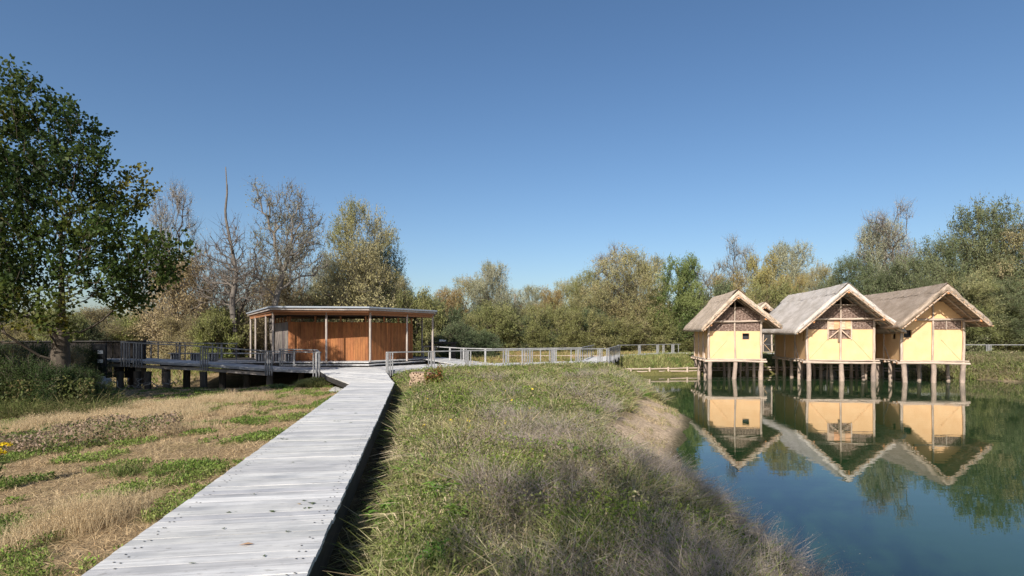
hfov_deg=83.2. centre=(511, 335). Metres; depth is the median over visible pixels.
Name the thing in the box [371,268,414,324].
tree
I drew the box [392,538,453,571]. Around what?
leafy plant
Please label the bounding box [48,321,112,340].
bush
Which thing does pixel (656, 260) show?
tree
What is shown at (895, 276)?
tree
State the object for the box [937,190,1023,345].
tree
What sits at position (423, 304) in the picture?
bush
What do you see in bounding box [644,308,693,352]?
bush
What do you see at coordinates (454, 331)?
bush
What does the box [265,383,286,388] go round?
grass clump
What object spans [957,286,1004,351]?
bush
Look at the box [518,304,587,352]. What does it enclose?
bush
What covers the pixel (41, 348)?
bush
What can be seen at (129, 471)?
grass clump
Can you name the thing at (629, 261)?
tree
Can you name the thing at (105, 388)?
bush
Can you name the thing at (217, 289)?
tree
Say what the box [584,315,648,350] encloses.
bush
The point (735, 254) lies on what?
tree
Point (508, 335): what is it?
bush
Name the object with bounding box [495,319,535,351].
bush
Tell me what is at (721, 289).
bush
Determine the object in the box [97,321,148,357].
bush
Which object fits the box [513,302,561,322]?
bush
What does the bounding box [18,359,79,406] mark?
bush
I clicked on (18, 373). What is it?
bush
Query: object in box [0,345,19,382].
bush
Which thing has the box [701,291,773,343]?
bush
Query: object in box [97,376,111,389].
boulder
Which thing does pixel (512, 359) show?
back meadow grass
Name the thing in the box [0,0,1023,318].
sky
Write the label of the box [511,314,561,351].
bush
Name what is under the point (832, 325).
stilt hut
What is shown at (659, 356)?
bank grass
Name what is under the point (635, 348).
bush
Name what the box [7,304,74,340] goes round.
bush
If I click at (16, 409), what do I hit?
thicket edge stems
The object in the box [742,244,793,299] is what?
tree
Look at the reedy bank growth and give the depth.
42.71 m
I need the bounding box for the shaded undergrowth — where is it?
[0,362,95,406]
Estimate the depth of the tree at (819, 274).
69.12 m
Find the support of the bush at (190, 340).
on the ground at (677, 437)
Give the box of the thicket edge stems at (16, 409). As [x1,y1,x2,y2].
[0,389,140,418]
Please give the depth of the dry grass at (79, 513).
11.15 m
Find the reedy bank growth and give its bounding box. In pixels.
[887,350,1023,379]
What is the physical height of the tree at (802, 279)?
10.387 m
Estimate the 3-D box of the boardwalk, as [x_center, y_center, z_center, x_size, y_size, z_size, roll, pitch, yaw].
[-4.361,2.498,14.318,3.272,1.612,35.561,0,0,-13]
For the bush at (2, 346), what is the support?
on the ground at (677, 437)
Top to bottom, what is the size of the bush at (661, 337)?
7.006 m
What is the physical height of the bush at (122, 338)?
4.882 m
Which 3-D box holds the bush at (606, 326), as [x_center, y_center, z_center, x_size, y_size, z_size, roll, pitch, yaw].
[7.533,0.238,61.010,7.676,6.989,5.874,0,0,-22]
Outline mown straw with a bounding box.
[0,383,338,575]
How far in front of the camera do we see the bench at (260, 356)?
32.32 m
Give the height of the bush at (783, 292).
11.853 m
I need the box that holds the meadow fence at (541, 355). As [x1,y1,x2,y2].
[493,355,579,358]
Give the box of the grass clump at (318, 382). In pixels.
[297,376,332,387]
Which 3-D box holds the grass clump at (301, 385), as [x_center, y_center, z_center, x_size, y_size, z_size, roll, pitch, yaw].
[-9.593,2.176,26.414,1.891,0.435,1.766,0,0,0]
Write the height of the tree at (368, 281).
12.318 m
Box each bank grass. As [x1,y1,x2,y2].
[327,363,821,575]
[619,350,1023,379]
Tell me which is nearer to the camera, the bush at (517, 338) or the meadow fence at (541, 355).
the meadow fence at (541, 355)
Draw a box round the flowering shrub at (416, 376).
[409,364,443,385]
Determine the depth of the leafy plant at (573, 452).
8.29 m
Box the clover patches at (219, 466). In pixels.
[0,382,341,575]
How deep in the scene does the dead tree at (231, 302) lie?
39.88 m
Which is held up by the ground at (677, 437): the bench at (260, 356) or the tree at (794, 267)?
the tree at (794, 267)
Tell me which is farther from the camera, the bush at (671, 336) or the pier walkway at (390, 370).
the bush at (671, 336)
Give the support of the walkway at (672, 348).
on the ground at (677, 437)
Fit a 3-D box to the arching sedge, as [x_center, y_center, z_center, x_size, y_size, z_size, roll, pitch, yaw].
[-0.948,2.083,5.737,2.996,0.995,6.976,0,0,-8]
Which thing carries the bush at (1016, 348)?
on the ground at (677, 437)
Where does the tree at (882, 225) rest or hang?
on the ground at (677, 437)
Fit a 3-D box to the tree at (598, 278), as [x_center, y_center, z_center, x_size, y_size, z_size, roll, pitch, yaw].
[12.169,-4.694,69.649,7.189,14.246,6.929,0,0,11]
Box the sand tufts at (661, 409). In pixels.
[615,395,682,460]
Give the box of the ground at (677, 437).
[0,358,1023,575]
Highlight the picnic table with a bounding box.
[428,342,456,362]
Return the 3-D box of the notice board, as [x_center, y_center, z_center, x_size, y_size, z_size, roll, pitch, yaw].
[-20.513,1.700,28.610,0.740,2.700,0.140,0,0,0]
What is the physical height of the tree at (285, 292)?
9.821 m
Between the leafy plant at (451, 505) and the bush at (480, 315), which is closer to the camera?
the leafy plant at (451, 505)
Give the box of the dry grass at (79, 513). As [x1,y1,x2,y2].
[0,388,303,554]
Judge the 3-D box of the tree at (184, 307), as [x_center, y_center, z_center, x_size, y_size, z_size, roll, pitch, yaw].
[-25.788,-1.748,43.836,7.322,11.064,8.408,0,0,-27]
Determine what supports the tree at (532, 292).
on the ground at (677, 437)
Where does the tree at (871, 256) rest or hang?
on the ground at (677, 437)
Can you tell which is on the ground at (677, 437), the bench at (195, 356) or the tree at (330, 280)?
the tree at (330, 280)
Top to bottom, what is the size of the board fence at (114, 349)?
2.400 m
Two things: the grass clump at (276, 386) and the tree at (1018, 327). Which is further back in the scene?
the tree at (1018, 327)
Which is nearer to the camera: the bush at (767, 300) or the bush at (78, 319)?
the bush at (78, 319)
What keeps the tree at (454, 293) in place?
on the ground at (677, 437)
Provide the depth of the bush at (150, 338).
45.57 m
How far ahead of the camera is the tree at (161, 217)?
45.60 m
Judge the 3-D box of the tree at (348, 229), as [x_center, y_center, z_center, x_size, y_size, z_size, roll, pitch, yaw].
[-13.863,-5.176,52.393,7.700,15.310,7.870,0,0,21]
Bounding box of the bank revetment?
[621,366,916,371]
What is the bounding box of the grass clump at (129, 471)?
[92,461,155,481]
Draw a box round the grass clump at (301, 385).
[292,379,310,387]
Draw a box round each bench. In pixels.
[168,353,201,360]
[206,353,266,360]
[270,353,295,360]
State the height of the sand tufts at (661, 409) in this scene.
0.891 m
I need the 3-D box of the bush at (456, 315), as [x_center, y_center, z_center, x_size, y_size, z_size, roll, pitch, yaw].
[-6.456,-0.232,53.227,7.166,7.744,6.052,0,0,-42]
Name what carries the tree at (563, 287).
on the ground at (677, 437)
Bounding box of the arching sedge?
[331,447,522,575]
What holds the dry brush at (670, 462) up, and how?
on the ground at (677, 437)
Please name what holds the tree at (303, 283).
on the ground at (677, 437)
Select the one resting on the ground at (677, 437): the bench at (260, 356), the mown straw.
the mown straw
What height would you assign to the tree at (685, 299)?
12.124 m
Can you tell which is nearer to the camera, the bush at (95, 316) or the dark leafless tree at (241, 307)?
the dark leafless tree at (241, 307)
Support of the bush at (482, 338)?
on the ground at (677, 437)
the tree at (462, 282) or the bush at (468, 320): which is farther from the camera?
the tree at (462, 282)
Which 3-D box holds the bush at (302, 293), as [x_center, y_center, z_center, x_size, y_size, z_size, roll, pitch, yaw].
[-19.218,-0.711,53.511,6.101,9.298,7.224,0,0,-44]
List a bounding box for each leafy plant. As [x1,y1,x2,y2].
[361,497,406,531]
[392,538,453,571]
[422,478,462,500]
[436,500,478,528]
[561,446,586,457]
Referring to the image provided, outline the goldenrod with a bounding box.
[0,442,12,490]
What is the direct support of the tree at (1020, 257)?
on the ground at (677, 437)
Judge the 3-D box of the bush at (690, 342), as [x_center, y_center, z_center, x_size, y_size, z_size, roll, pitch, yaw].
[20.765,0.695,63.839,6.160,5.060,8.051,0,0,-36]
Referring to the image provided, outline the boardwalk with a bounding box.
[81,367,394,575]
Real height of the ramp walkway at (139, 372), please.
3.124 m
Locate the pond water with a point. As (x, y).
(897, 476)
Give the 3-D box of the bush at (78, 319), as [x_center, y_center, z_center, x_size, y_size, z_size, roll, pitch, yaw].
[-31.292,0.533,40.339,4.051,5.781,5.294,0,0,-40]
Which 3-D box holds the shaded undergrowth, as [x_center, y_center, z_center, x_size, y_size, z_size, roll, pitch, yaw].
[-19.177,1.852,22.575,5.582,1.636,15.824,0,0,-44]
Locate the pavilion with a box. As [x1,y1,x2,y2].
[160,306,438,366]
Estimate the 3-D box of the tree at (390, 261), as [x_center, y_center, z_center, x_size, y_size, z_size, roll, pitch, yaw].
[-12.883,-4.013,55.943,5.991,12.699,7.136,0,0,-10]
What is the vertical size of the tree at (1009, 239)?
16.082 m
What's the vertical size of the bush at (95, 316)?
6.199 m
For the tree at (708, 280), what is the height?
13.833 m
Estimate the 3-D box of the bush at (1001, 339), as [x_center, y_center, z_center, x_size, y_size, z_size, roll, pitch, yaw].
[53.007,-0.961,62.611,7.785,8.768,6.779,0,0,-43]
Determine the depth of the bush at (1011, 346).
59.60 m
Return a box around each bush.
[0,321,41,340]
[0,337,44,352]
[0,337,74,364]
[0,341,47,366]
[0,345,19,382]
[0,351,52,402]
[1,313,22,339]
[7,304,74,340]
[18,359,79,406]
[30,308,94,340]
[40,346,100,383]
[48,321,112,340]
[60,363,110,403]
[70,341,118,381]
[73,302,121,339]
[81,372,119,403]
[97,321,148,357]
[104,314,156,351]
[110,309,163,355]
[137,318,187,357]
[151,311,201,368]
[167,314,219,370]
[184,305,245,373]
[185,303,253,369]
[290,285,314,321]
[293,286,351,321]
[337,287,414,352]
[374,282,427,355]
[384,286,451,355]
[414,290,478,354]
[424,319,481,358]
[452,311,492,341]
[466,300,495,331]
[468,298,525,351]
[468,328,505,357]
[488,317,527,350]
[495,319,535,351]
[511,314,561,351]
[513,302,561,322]
[514,301,527,319]
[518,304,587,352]
[550,307,617,351]
[580,303,625,350]
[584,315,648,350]
[613,315,651,351]
[621,307,680,351]
[642,322,690,351]
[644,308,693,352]
[675,332,693,352]
[676,277,736,351]
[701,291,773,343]
[743,277,807,351]
[752,290,777,347]
[861,274,891,294]
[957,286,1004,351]
[966,301,1023,351]
[991,293,1023,351]
[996,302,1023,351]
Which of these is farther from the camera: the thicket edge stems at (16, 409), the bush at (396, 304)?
the bush at (396, 304)
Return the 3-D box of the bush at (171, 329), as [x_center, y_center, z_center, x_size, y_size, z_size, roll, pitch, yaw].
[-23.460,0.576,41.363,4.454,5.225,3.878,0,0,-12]
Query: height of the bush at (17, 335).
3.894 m
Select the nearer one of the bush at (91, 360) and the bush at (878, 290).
the bush at (91, 360)
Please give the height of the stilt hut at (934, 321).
7.666 m
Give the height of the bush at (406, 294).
9.321 m
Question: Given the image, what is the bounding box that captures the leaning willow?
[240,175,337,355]
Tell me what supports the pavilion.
on the ground at (677, 437)
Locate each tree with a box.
[0,53,200,374]
[119,247,215,359]
[133,177,213,323]
[176,246,280,356]
[181,167,276,369]
[190,258,246,318]
[213,250,272,345]
[242,266,321,355]
[269,237,317,304]
[292,239,415,331]
[301,259,349,321]
[318,192,399,306]
[356,236,408,293]
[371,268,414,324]
[430,283,470,317]
[444,272,495,315]
[464,259,524,323]
[510,280,546,310]
[533,285,565,317]
[541,276,588,315]
[562,267,611,320]
[575,242,672,349]
[582,239,638,319]
[622,253,673,310]
[645,250,706,351]
[694,259,728,298]
[708,229,759,292]
[708,267,758,303]
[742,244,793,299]
[752,237,822,291]
[770,269,807,307]
[801,259,846,291]
[814,247,889,294]
[849,217,919,287]
[852,193,925,288]
[876,249,945,291]
[900,228,985,336]
[934,266,1017,346]
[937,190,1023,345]
[967,215,1023,296]
[970,274,1023,351]
[1002,246,1023,302]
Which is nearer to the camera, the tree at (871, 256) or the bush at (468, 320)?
the bush at (468, 320)
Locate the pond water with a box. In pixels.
[642,374,1023,575]
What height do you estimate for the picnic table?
1.445 m
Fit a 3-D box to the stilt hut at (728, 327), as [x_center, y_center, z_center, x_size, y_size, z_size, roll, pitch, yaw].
[16.513,0.506,44.121,5.506,7.606,8.759,0,0,8]
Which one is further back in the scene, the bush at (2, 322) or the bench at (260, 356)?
the bush at (2, 322)
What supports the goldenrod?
on the ground at (677, 437)
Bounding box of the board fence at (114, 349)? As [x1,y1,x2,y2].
[0,340,145,384]
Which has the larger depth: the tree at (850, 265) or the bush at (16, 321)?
the tree at (850, 265)
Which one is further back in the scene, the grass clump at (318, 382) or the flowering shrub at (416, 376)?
the grass clump at (318, 382)
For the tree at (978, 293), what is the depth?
59.18 m
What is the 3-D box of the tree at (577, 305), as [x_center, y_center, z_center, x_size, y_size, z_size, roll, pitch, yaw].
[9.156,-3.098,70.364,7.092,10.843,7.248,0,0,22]
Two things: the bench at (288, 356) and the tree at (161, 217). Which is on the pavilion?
the bench at (288, 356)
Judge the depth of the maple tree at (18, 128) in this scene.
19.40 m
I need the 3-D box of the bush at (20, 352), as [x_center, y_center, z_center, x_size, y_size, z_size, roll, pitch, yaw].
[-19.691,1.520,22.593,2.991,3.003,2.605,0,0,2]
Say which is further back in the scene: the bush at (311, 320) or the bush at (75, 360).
the bush at (311, 320)
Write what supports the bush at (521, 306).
on the ground at (677, 437)
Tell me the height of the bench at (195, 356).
0.475 m
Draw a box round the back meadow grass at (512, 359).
[445,350,666,364]
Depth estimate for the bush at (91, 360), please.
28.41 m
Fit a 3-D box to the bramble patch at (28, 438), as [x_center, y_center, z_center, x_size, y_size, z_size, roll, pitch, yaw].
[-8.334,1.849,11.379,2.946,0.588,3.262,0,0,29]
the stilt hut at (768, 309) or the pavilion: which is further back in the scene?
the stilt hut at (768, 309)
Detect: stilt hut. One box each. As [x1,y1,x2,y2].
[683,289,782,379]
[756,301,772,352]
[762,283,906,381]
[854,283,993,382]
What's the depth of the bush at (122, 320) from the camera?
45.34 m
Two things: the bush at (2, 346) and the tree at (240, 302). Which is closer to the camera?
the bush at (2, 346)
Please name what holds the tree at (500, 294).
on the ground at (677, 437)
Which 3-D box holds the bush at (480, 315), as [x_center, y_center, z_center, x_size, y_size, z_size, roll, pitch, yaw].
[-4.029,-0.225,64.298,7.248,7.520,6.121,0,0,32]
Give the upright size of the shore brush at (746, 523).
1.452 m
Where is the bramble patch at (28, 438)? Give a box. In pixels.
[0,411,184,456]
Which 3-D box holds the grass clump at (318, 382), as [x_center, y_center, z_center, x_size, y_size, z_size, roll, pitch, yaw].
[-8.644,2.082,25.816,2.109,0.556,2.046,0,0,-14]
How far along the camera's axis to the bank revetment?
45.89 m
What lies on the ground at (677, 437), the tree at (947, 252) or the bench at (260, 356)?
the tree at (947, 252)
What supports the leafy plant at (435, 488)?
on the ground at (677, 437)
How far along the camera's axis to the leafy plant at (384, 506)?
6.24 m
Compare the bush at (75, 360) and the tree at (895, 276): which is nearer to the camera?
the bush at (75, 360)
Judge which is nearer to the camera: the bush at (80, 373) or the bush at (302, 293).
the bush at (80, 373)
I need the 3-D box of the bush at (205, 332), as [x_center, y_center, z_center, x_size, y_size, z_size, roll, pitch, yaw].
[-20.280,0.643,39.137,3.779,5.741,3.424,0,0,31]
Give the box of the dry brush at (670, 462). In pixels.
[393,366,871,575]
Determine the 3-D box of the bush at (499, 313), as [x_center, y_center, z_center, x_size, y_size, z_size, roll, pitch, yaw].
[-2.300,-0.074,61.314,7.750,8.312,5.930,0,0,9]
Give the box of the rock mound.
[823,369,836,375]
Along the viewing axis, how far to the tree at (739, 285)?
65.73 m
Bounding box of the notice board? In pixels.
[91,343,106,377]
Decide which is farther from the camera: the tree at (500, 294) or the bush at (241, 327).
the tree at (500, 294)
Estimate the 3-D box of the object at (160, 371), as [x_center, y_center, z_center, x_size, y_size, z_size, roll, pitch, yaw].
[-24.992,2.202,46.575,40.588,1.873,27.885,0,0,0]
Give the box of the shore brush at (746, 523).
[624,444,864,575]
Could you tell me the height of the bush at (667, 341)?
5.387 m
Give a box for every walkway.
[107,341,332,388]
[369,345,619,377]
[604,344,1023,356]

